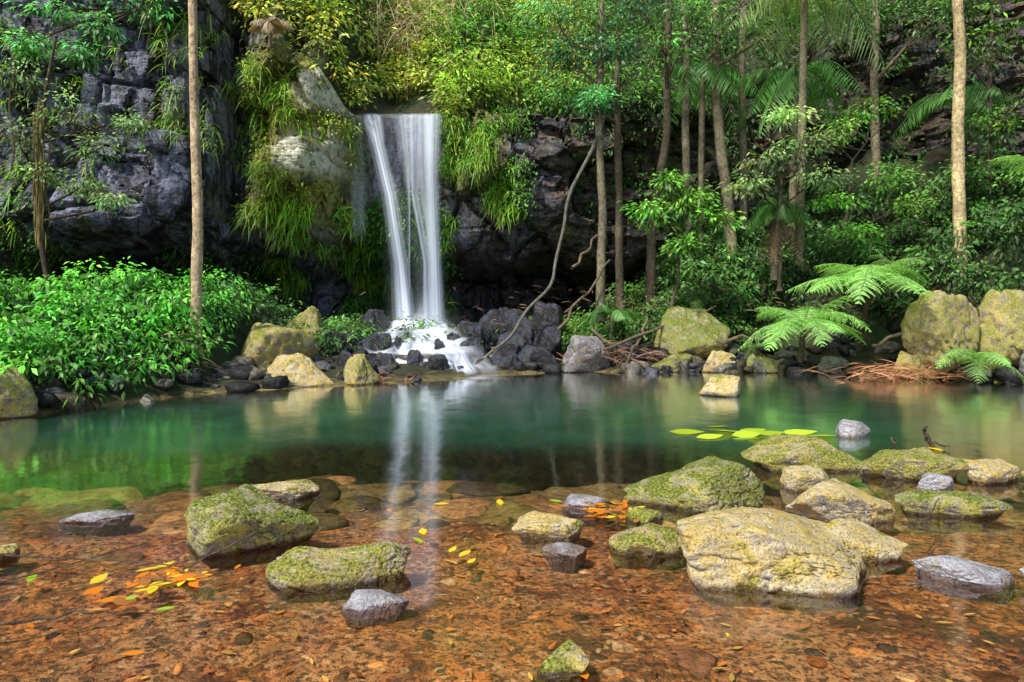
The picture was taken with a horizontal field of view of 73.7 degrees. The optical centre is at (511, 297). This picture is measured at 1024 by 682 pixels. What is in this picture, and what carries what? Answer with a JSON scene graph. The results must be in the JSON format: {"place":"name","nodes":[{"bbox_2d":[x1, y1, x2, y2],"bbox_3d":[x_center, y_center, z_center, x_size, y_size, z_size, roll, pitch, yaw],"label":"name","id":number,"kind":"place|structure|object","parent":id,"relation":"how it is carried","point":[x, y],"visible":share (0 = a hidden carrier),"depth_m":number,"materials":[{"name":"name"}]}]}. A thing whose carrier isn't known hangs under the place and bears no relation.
{"place":"outdoors","nodes":[
{"label":"outdoors","id":0,"kind":"place"},
{"bbox_2d":[364,113,470,371],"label":"waterfall","id":1,"kind":"structure","parent":0,"point":[453,348],"depth_m":19.55,"materials":[{"name":"liquid"}]},
{"bbox_2d":[0,146,1023,681],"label":"ground","id":2,"kind":"structure","parent":0,"point":[270,658],"depth_m":4.31,"materials":[{"name":"soil"}]},
{"bbox_2d":[0,543,19,574],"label":"rock","id":3,"kind":"object","parent":2,"relation":"on","point":[8,564],"visible":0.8,"depth_m":4.72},
{"bbox_2d":[0,364,37,418],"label":"lichen boulder","id":4,"kind":"object","parent":2,"relation":"on","point":[18,398],"visible":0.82,"depth_m":10.20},
{"bbox_2d":[0,31,155,299],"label":"understory tree","id":5,"kind":"object","parent":2,"relation":"on","point":[103,202],"visible":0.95,"depth_m":14.54,"materials":[{"name":"green plant"}]},
{"bbox_2d":[58,509,134,536],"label":"flat rock","id":6,"kind":"object","parent":2,"relation":"on","point":[104,523],"visible":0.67,"depth_m":5.50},
{"bbox_2d":[0,256,274,406],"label":"undergrowth","id":7,"kind":"object","parent":2,"relation":"on","point":[80,306],"visible":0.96,"depth_m":12.69,"materials":[{"name":"green plant"}]},
{"bbox_2d":[144,316,219,381],"bbox_3d":[-6.766,1.329,13.745,2.031,1.948,2.157,0,0,0],"label":"fern","id":8,"kind":"object","parent":2,"relation":"on","point":[191,351],"visible":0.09,"depth_m":13.58,"materials":[{"name":"green plant"}]},
{"bbox_2d":[188,0,202,351],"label":"slender tree","id":9,"kind":"object","parent":2,"relation":"on","point":[197,237],"visible":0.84,"depth_m":14.02,"materials":[{"name":"brown plant"}]},
{"bbox_2d":[184,483,319,569],"bbox_3d":[-1.946,1.735,5.083,0.865,0.610,0.615,0,0,-39],"label":"mossy boulder","id":10,"kind":"object","parent":2,"relation":"on","point":[218,521],"visible":0.94,"depth_m":4.87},
{"bbox_2d":[240,322,318,369],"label":"mossy boulder","id":11,"kind":"object","parent":2,"relation":"on","point":[265,345],"visible":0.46,"depth_m":14.82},
{"bbox_2d":[170,268,391,358],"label":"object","id":12,"kind":"object","parent":2,"relation":"on","point":[334,327],"visible":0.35,"depth_m":17.13,"materials":[{"name":"green plant"}]},
{"bbox_2d":[252,479,320,511],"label":"flat rock","id":13,"kind":"object","parent":2,"relation":"on","point":[303,494],"visible":0.73,"depth_m":6.13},
{"bbox_2d":[267,353,333,386],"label":"boulder","id":14,"kind":"object","parent":2,"relation":"on","point":[300,370],"visible":0.5,"depth_m":13.95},
{"bbox_2d":[287,306,323,349],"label":"boulder","id":15,"kind":"object","parent":2,"relation":"on","point":[309,315],"visible":0.46,"depth_m":16.96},
{"bbox_2d":[265,541,410,601],"bbox_3d":[-1.119,1.817,4.447,0.919,0.446,0.436,0,0,-15],"label":"pillow boulder","id":16,"kind":"object","parent":2,"relation":"on","point":[305,573],"visible":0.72,"depth_m":4.28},
{"bbox_2d":[321,330,360,355],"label":"wet boulder","id":17,"kind":"object","parent":2,"relation":"on","point":[345,343],"visible":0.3,"depth_m":16.67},
{"bbox_2d":[334,350,352,366],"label":"wet boulder","id":18,"kind":"object","parent":2,"relation":"on","point":[343,358],"visible":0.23,"depth_m":15.57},
{"bbox_2d":[343,354,378,385],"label":"lichen boulder","id":19,"kind":"object","parent":2,"relation":"on","point":[359,369],"visible":0.73,"depth_m":14.19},
{"bbox_2d":[352,332,391,353],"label":"wet boulder","id":20,"kind":"object","parent":2,"relation":"on","point":[378,341],"visible":0.45,"depth_m":16.68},
{"bbox_2d":[359,309,390,336],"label":"wet boulder","id":21,"kind":"object","parent":2,"relation":"on","point":[374,315],"visible":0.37,"depth_m":18.80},
{"bbox_2d":[342,589,408,628],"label":"rock","id":22,"kind":"object","parent":2,"relation":"on","point":[364,608],"visible":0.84,"depth_m":3.94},
{"bbox_2d":[370,352,395,366],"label":"wet boulder","id":23,"kind":"object","parent":2,"relation":"on","point":[380,359],"visible":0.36,"depth_m":15.72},
{"bbox_2d":[391,336,406,356],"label":"wet boulder","id":24,"kind":"object","parent":2,"relation":"on","point":[398,344],"visible":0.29,"depth_m":16.82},
{"bbox_2d":[406,350,422,365],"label":"wet boulder","id":25,"kind":"object","parent":2,"relation":"on","point":[414,357],"visible":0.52,"depth_m":15.97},
{"bbox_2d":[239,304,601,354],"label":"shore plants","id":26,"kind":"object","parent":2,"relation":"on","point":[368,330],"visible":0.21,"depth_m":17.67,"materials":[{"name":"green plant"}]},
{"bbox_2d":[428,354,449,369],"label":"wet boulder","id":27,"kind":"object","parent":2,"relation":"on","point":[438,362],"visible":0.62,"depth_m":15.72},
{"bbox_2d":[434,338,444,354],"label":"wet boulder","id":28,"kind":"object","parent":2,"relation":"on","point":[438,343],"visible":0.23,"depth_m":16.76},
{"bbox_2d":[456,338,488,363],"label":"wet boulder","id":29,"kind":"object","parent":2,"relation":"on","point":[475,346],"visible":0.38,"depth_m":16.79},
{"bbox_2d":[457,320,495,346],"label":"wet boulder","id":30,"kind":"object","parent":2,"relation":"on","point":[480,333],"visible":0.51,"depth_m":17.97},
{"bbox_2d":[490,351,517,369],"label":"wet boulder","id":31,"kind":"object","parent":2,"relation":"on","point":[507,359],"visible":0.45,"depth_m":16.46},
{"bbox_2d":[478,307,537,345],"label":"wet boulder","id":32,"kind":"object","parent":2,"relation":"on","point":[510,320],"visible":0.51,"depth_m":18.64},
{"bbox_2d":[0,474,1023,534],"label":"submerged stones","id":33,"kind":"object","parent":2,"relation":"on","point":[43,502],"visible":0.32,"depth_m":6.88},
{"bbox_2d":[780,465,828,509],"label":"boulder","id":34,"kind":"object","parent":33,"relation":"on","point":[796,481],"visible":0.57,"depth_m":6.39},
{"bbox_2d":[858,449,968,494],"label":"boulder","id":35,"kind":"object","parent":33,"relation":"on","point":[900,471],"visible":0.77,"depth_m":6.78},
{"bbox_2d":[917,473,953,490],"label":"rock","id":36,"kind":"object","parent":33,"relation":"on","point":[931,481],"visible":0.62,"depth_m":6.26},
{"bbox_2d":[894,490,1013,533],"bbox_3d":[3.689,1.835,5.790,0.926,0.410,0.446,0,0,13],"label":"boulder","id":37,"kind":"object","parent":33,"relation":"on","point":[955,511],"visible":0.84,"depth_m":5.63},
{"bbox_2d":[963,459,1019,499],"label":"boulder","id":38,"kind":"object","parent":33,"relation":"on","point":[984,472],"visible":0.84,"depth_m":6.62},
{"bbox_2d":[496,330,527,353],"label":"wet boulder","id":39,"kind":"object","parent":2,"relation":"on","point":[517,343],"visible":0.4,"depth_m":17.62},
{"bbox_2d":[0,502,1023,681],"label":"submerged leaves","id":40,"kind":"object","parent":2,"relation":"on","point":[358,673],"visible":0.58,"depth_m":3.96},
{"bbox_2d":[1,491,1023,681],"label":"pebbles","id":41,"kind":"object","parent":2,"relation":"on","point":[243,638],"visible":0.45,"depth_m":3.82,"materials":[{"name":"stone"}]},
{"bbox_2d":[28,315,1023,410],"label":"shore stones","id":42,"kind":"object","parent":2,"relation":"on","point":[52,394],"visible":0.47,"depth_m":16.07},
{"bbox_2d":[556,226,788,363],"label":"bank plants","id":43,"kind":"object","parent":42,"relation":"on","point":[636,296],"visible":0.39,"depth_m":18.92,"materials":[{"name":"green plant"}]},
{"bbox_2d":[735,340,783,357],"bbox_3d":[5.956,1.236,16.463,1.021,0.454,0.981,0,0,0],"label":"fern","id":44,"kind":"object","parent":42,"relation":"on","point":[756,349],"visible":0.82,"depth_m":16.43,"materials":[{"name":"green plant"}]},
{"bbox_2d":[518,344,557,368],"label":"wet boulder","id":45,"kind":"object","parent":2,"relation":"on","point":[529,353],"visible":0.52,"depth_m":16.66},
{"bbox_2d":[484,115,605,357],"bbox_3d":[0.777,-1.585,17.299,3.666,6.485,0.364,0,0,-27],"label":"liana","id":46,"kind":"object","parent":2,"relation":"on","point":[593,146],"visible":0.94,"depth_m":17.65,"materials":[{"name":"brown plant"}]},
{"bbox_2d":[188,234,902,385],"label":"fallen branches","id":47,"kind":"object","parent":2,"relation":"on","point":[879,344],"visible":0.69,"depth_m":16.91,"materials":[{"name":"wood"}]},
{"bbox_2d":[511,511,583,553],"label":"boulder","id":48,"kind":"object","parent":2,"relation":"on","point":[536,531],"visible":0.77,"depth_m":5.12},
{"bbox_2d":[533,323,561,357],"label":"wet boulder","id":49,"kind":"object","parent":2,"relation":"on","point":[548,338],"visible":0.81,"depth_m":17.52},
{"bbox_2d":[532,300,565,334],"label":"wet boulder","id":50,"kind":"object","parent":2,"relation":"on","point":[552,314],"visible":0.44,"depth_m":18.65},
{"bbox_2d":[536,638,589,681],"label":"rock","id":51,"kind":"object","parent":2,"relation":"on","point":[567,660],"visible":0.97,"depth_m":3.25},
{"bbox_2d":[542,542,586,573],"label":"flat rock","id":52,"kind":"object","parent":2,"relation":"on","point":[566,557],"visible":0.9,"depth_m":4.80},
{"bbox_2d":[114,520,1019,681],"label":"submerged slabs","id":53,"kind":"structure","parent":2,"relation":"on","point":[700,663],"depth_m":3.59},
{"bbox_2d":[562,494,605,526],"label":"flat rock","id":54,"kind":"object","parent":2,"relation":"on","point":[576,503],"visible":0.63,"depth_m":5.84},
{"bbox_2d":[534,26,636,309],"bbox_3d":[2.134,-3.649,19.235,2.657,8.111,2.456,0,0,33],"label":"rainforest tree","id":55,"kind":"object","parent":2,"relation":"on","point":[619,267],"visible":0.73,"depth_m":19.31,"materials":[{"name":"green plant"}]},
{"bbox_2d":[562,335,610,372],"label":"boulder","id":56,"kind":"object","parent":2,"relation":"on","point":[578,345],"visible":0.77,"depth_m":16.55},
{"bbox_2d":[506,0,690,320],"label":"rainforest tree","id":57,"kind":"object","parent":2,"relation":"on","point":[602,51],"visible":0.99,"depth_m":17.86,"materials":[{"name":"green plant"}]},
{"bbox_2d":[359,269,849,329],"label":"leaf litter","id":58,"kind":"object","parent":2,"relation":"on","point":[634,303],"visible":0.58,"depth_m":18.11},
{"bbox_2d":[583,304,645,339],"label":"palm sapling","id":59,"kind":"object","parent":2,"relation":"on","point":[620,314],"visible":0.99,"depth_m":17.74,"materials":[{"name":"green plant"}]},
{"bbox_2d":[556,341,687,368],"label":"dead palm fronds","id":60,"kind":"object","parent":2,"relation":"on","point":[643,351],"visible":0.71,"depth_m":16.55,"materials":[{"name":"brown plant"}]},
{"bbox_2d":[608,341,638,361],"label":"boulder","id":61,"kind":"object","parent":2,"relation":"on","point":[625,345],"visible":0.23,"depth_m":17.13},
{"bbox_2d":[625,506,662,529],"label":"rock","id":62,"kind":"object","parent":2,"relation":"on","point":[643,515],"visible":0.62,"depth_m":5.48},
{"bbox_2d":[609,523,686,569],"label":"boulder","id":63,"kind":"object","parent":2,"relation":"on","point":[651,546],"visible":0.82,"depth_m":4.78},
{"bbox_2d":[651,353,691,371],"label":"boulder","id":64,"kind":"object","parent":2,"relation":"on","point":[675,362],"visible":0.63,"depth_m":16.56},
{"bbox_2d":[585,0,760,308],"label":"rainforest tree","id":65,"kind":"object","parent":2,"relation":"on","point":[668,68],"visible":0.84,"depth_m":19.68,"materials":[{"name":"green plant"}]},
{"bbox_2d":[616,168,748,308],"bbox_3d":[4.207,-1.287,17.081,2.997,4.014,1.896,0,0,-12],"label":"understory tree","id":66,"kind":"object","parent":2,"relation":"on","point":[680,248],"visible":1,"depth_m":16.97,"materials":[{"name":"green plant"}]},
{"bbox_2d":[654,306,730,357],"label":"mossy boulder","id":67,"kind":"object","parent":2,"relation":"on","point":[689,331],"visible":0.75,"depth_m":17.08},
{"bbox_2d":[623,456,764,523],"bbox_3d":[1.626,1.740,5.972,1.220,0.600,0.722,0,0,-8],"label":"mossy boulder","id":68,"kind":"object","parent":2,"relation":"on","point":[707,484],"visible":0.79,"depth_m":5.85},
{"bbox_2d":[664,288,723,311],"bbox_3d":[4.891,0.073,18.052,1.359,0.692,1.532,0,0,-25],"label":"fern","id":69,"kind":"object","parent":2,"relation":"on","point":[696,301],"visible":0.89,"depth_m":18.04,"materials":[{"name":"green plant"}]},
{"bbox_2d":[655,61,763,268],"bbox_3d":[5.819,-3.773,20.640,3.123,6.560,2.734,0,0,0],"label":"palm tree","id":70,"kind":"object","parent":2,"relation":"on","point":[700,77],"visible":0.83,"depth_m":20.40,"materials":[{"name":"green plant"}]},
{"bbox_2d":[657,0,777,285],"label":"rainforest tree","id":71,"kind":"object","parent":2,"relation":"on","point":[685,136],"visible":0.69,"depth_m":20.08,"materials":[{"name":"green plant"}]},
{"bbox_2d":[702,350,736,372],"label":"boulder","id":72,"kind":"object","parent":2,"relation":"on","point":[715,359],"visible":0.52,"depth_m":16.47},
{"bbox_2d":[738,0,747,248],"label":"rainforest tree","id":73,"kind":"object","parent":2,"relation":"on","point":[742,128],"visible":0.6,"depth_m":21.30,"materials":[{"name":"brown plant"}]},
{"bbox_2d":[746,354,779,372],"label":"boulder","id":74,"kind":"object","parent":2,"relation":"on","point":[769,364],"visible":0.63,"depth_m":16.39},
{"bbox_2d":[676,507,865,610],"bbox_3d":[1.739,1.735,4.580,1.296,0.610,0.974,0,0,0],"label":"boulder","id":75,"kind":"object","parent":2,"relation":"on","point":[755,557],"visible":0.94,"depth_m":4.24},
{"bbox_2d":[707,0,841,278],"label":"rainforest tree","id":76,"kind":"object","parent":2,"relation":"on","point":[721,153],"visible":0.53,"depth_m":20.07,"materials":[{"name":"brown plant"}]},
{"bbox_2d":[745,196,815,279],"bbox_3d":[7.194,-1.608,18.538,1.666,2.240,1.534,0,0,-23],"label":"palm tree","id":77,"kind":"object","parent":2,"relation":"on","point":[787,212],"visible":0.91,"depth_m":18.32,"materials":[{"name":"green plant"}]},
{"bbox_2d":[716,101,863,290],"bbox_3d":[6.990,-2.550,17.353,3.518,4.728,2.346,0,0,0],"label":"understory tree","id":78,"kind":"object","parent":2,"relation":"on","point":[815,182],"visible":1,"depth_m":17.35,"materials":[{"name":"green plant"}]},
{"bbox_2d":[736,59,863,246],"bbox_3d":[8.542,-4.111,20.101,3.778,5.444,3.327,0,0,0],"label":"palm tree","id":79,"kind":"object","parent":2,"relation":"on","point":[824,72],"visible":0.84,"depth_m":19.99,"materials":[{"name":"green plant"}]},
{"bbox_2d":[738,294,870,362],"bbox_3d":[6.768,0.720,15.728,2.777,1.611,3.072,0,0,34],"label":"tree fern","id":80,"kind":"object","parent":2,"relation":"on","point":[816,319],"visible":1,"depth_m":15.49,"materials":[{"name":"green plant"}]},
{"bbox_2d":[726,0,885,265],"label":"palm tree","id":81,"kind":"object","parent":2,"relation":"on","point":[803,6],"visible":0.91,"depth_m":18.86,"materials":[{"name":"green plant"}]},
{"bbox_2d":[627,140,1023,339],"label":"slope shrubs","id":82,"kind":"object","parent":2,"relation":"on","point":[818,245],"visible":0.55,"depth_m":18.59,"materials":[{"name":"green plant"}]},
{"bbox_2d":[817,356,849,373],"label":"boulder","id":83,"kind":"object","parent":2,"relation":"on","point":[830,362],"visible":0.61,"depth_m":16.25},
{"bbox_2d":[785,478,894,534],"bbox_3d":[2.675,1.775,5.640,0.872,0.530,0.511,0,0,-13],"label":"boulder","id":84,"kind":"object","parent":2,"relation":"on","point":[827,500],"visible":0.57,"depth_m":5.44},
{"bbox_2d":[785,257,932,332],"bbox_3d":[8.213,-0.035,15.726,2.884,1.749,3.397,0,0,-21],"label":"tree fern","id":85,"kind":"object","parent":2,"relation":"on","point":[866,274],"visible":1,"depth_m":15.47,"materials":[{"name":"green plant"}]},
{"bbox_2d":[823,518,907,576],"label":"boulder","id":86,"kind":"object","parent":2,"relation":"on","point":[882,553],"visible":0.52,"depth_m":4.71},
{"bbox_2d":[804,85,936,266],"bbox_3d":[9.432,-3.093,17.952,3.480,5.013,2.314,0,0,12],"label":"understory tree","id":87,"kind":"object","parent":2,"relation":"on","point":[841,141],"visible":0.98,"depth_m":17.99,"materials":[{"name":"green plant"}]},
{"bbox_2d":[793,358,971,383],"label":"dead palm fronds","id":88,"kind":"object","parent":2,"relation":"on","point":[895,373],"visible":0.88,"depth_m":14.86,"materials":[{"name":"brown plant"}]},
{"bbox_2d":[819,0,981,192],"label":"rainforest tree","id":89,"kind":"object","parent":2,"relation":"on","point":[875,76],"visible":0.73,"depth_m":21.34,"materials":[{"name":"green plant"}]},
{"bbox_2d":[866,254,943,298],"bbox_3d":[9.644,-0.557,17.126,2.162,1.158,2.232,0,0,0],"label":"fern","id":90,"kind":"object","parent":2,"relation":"on","point":[886,261],"visible":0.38,"depth_m":17.11,"materials":[{"name":"green plant"}]},
{"bbox_2d":[894,351,935,379],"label":"boulder","id":91,"kind":"object","parent":2,"relation":"on","point":[906,358],"visible":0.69,"depth_m":15.12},
{"bbox_2d":[900,290,979,372],"bbox_3d":[9.431,0.740,14.963,1.549,1.820,1.350,0,0,0],"label":"mossy boulder","id":92,"kind":"object","parent":2,"relation":"on","point":[937,325],"visible":0.91,"depth_m":14.57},
{"bbox_2d":[892,81,1017,188],"bbox_3d":[12.654,-4.040,19.434,3.185,4.102,3.272,0,0,17],"label":"palm tree","id":93,"kind":"object","parent":2,"relation":"on","point":[938,102],"visible":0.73,"depth_m":19.76,"materials":[{"name":"green plant"}]},
{"bbox_2d":[951,0,967,275],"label":"slender tree","id":94,"kind":"object","parent":2,"relation":"on","point":[958,160],"visible":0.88,"depth_m":16.89,"materials":[{"name":"beige plant"}]},
{"bbox_2d":[912,555,1014,603],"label":"wet rock","id":95,"kind":"object","parent":2,"relation":"on","point":[953,576],"visible":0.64,"depth_m":4.33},
{"bbox_2d":[908,0,1023,200],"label":"understory tree","id":96,"kind":"object","parent":2,"relation":"on","point":[991,128],"visible":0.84,"depth_m":17.94,"materials":[{"name":"green plant"}]},
{"bbox_2d":[929,348,1023,382],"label":"fern","id":97,"kind":"object","parent":2,"relation":"on","point":[975,358],"visible":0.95,"depth_m":13.95,"materials":[{"name":"green plant"}]},
{"bbox_2d":[976,289,1023,369],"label":"lichen boulder","id":98,"kind":"object","parent":2,"relation":"on","point":[1001,316],"visible":0.91,"depth_m":14.57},
{"bbox_2d":[991,155,1023,174],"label":"fern","id":99,"kind":"object","parent":2,"relation":"on","point":[1002,158],"visible":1,"depth_m":14.92,"materials":[{"name":"green plant"}]},
{"bbox_2d":[0,0,1023,333],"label":"cliff","id":100,"kind":"structure","parent":0,"point":[498,268],"depth_m":20.52,"materials":[{"name":"stone"}]},
{"bbox_2d":[8,0,151,250],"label":"hanging vine","id":101,"kind":"object","parent":100,"relation":"hanging from","point":[40,187],"visible":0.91,"depth_m":14.29,"materials":[{"name":"green plant"}]},
{"bbox_2d":[0,0,186,75],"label":"understory tree","id":102,"kind":"object","parent":100,"relation":"on","point":[72,58],"visible":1,"depth_m":15.58,"materials":[{"name":"green plant"}]},
{"bbox_2d":[0,0,524,300],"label":"cliff ferns","id":103,"kind":"object","parent":100,"relation":"attached to","point":[286,211],"visible":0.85,"depth_m":19.26,"materials":[{"name":"green plant"}]},
{"bbox_2d":[248,15,293,47],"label":"palm sapling","id":104,"kind":"object","parent":100,"relation":"on","point":[269,25],"visible":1,"depth_m":18.32,"materials":[{"name":"beige plant"}]},
{"bbox_2d":[0,1,1023,325],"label":"cliff creepers","id":105,"kind":"object","parent":100,"relation":"attached to","point":[378,299],"visible":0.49,"depth_m":20.86,"materials":[{"name":"green plant"}]},
{"bbox_2d":[0,372,1023,491],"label":"water","id":106,"kind":"structure","parent":0,"point":[614,413],"depth_m":9.94,"materials":[{"name":"liquid"}]},
{"bbox_2d":[0,447,942,678],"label":"fallen leaves","id":107,"kind":"object","parent":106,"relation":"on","point":[180,579],"visible":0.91,"depth_m":4.35,"materials":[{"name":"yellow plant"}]},
{"bbox_2d":[0,425,950,625],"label":"driftwood twigs","id":108,"kind":"object","parent":106,"relation":"on","point":[927,438],"visible":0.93,"depth_m":4.55,"materials":[{"name":"wood"}]},
{"bbox_2d":[698,374,740,396],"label":"boulder","id":109,"kind":"object","parent":106,"relation":"in","point":[720,385],"visible":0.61,"depth_m":12.52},
{"bbox_2d":[670,426,831,438],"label":"floating leaves","id":110,"kind":"object","parent":106,"relation":"on","point":[748,433],"visible":0.95,"depth_m":8.97,"materials":[{"name":"yellow plant"}]},
{"bbox_2d":[741,434,864,487],"bbox_3d":[3.100,1.770,7.452,1.303,0.540,0.887,0,0,0],"label":"boulder","id":111,"kind":"object","parent":106,"relation":"in","point":[772,455],"visible":0.68,"depth_m":7.10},
{"bbox_2d":[835,419,870,438],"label":"wet rock","id":112,"kind":"object","parent":106,"relation":"in","point":[849,429],"visible":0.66,"depth_m":8.81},
{"bbox_2d":[218,0,1012,130],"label":"hillside","id":113,"kind":"structure","parent":0,"point":[472,72],"depth_m":22.59,"materials":[{"name":"plant"}]},
{"bbox_2d":[334,0,538,82],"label":"shrubs","id":114,"kind":"object","parent":113,"relation":"on","point":[403,20],"visible":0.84,"depth_m":22.66,"materials":[{"name":"green plant"}]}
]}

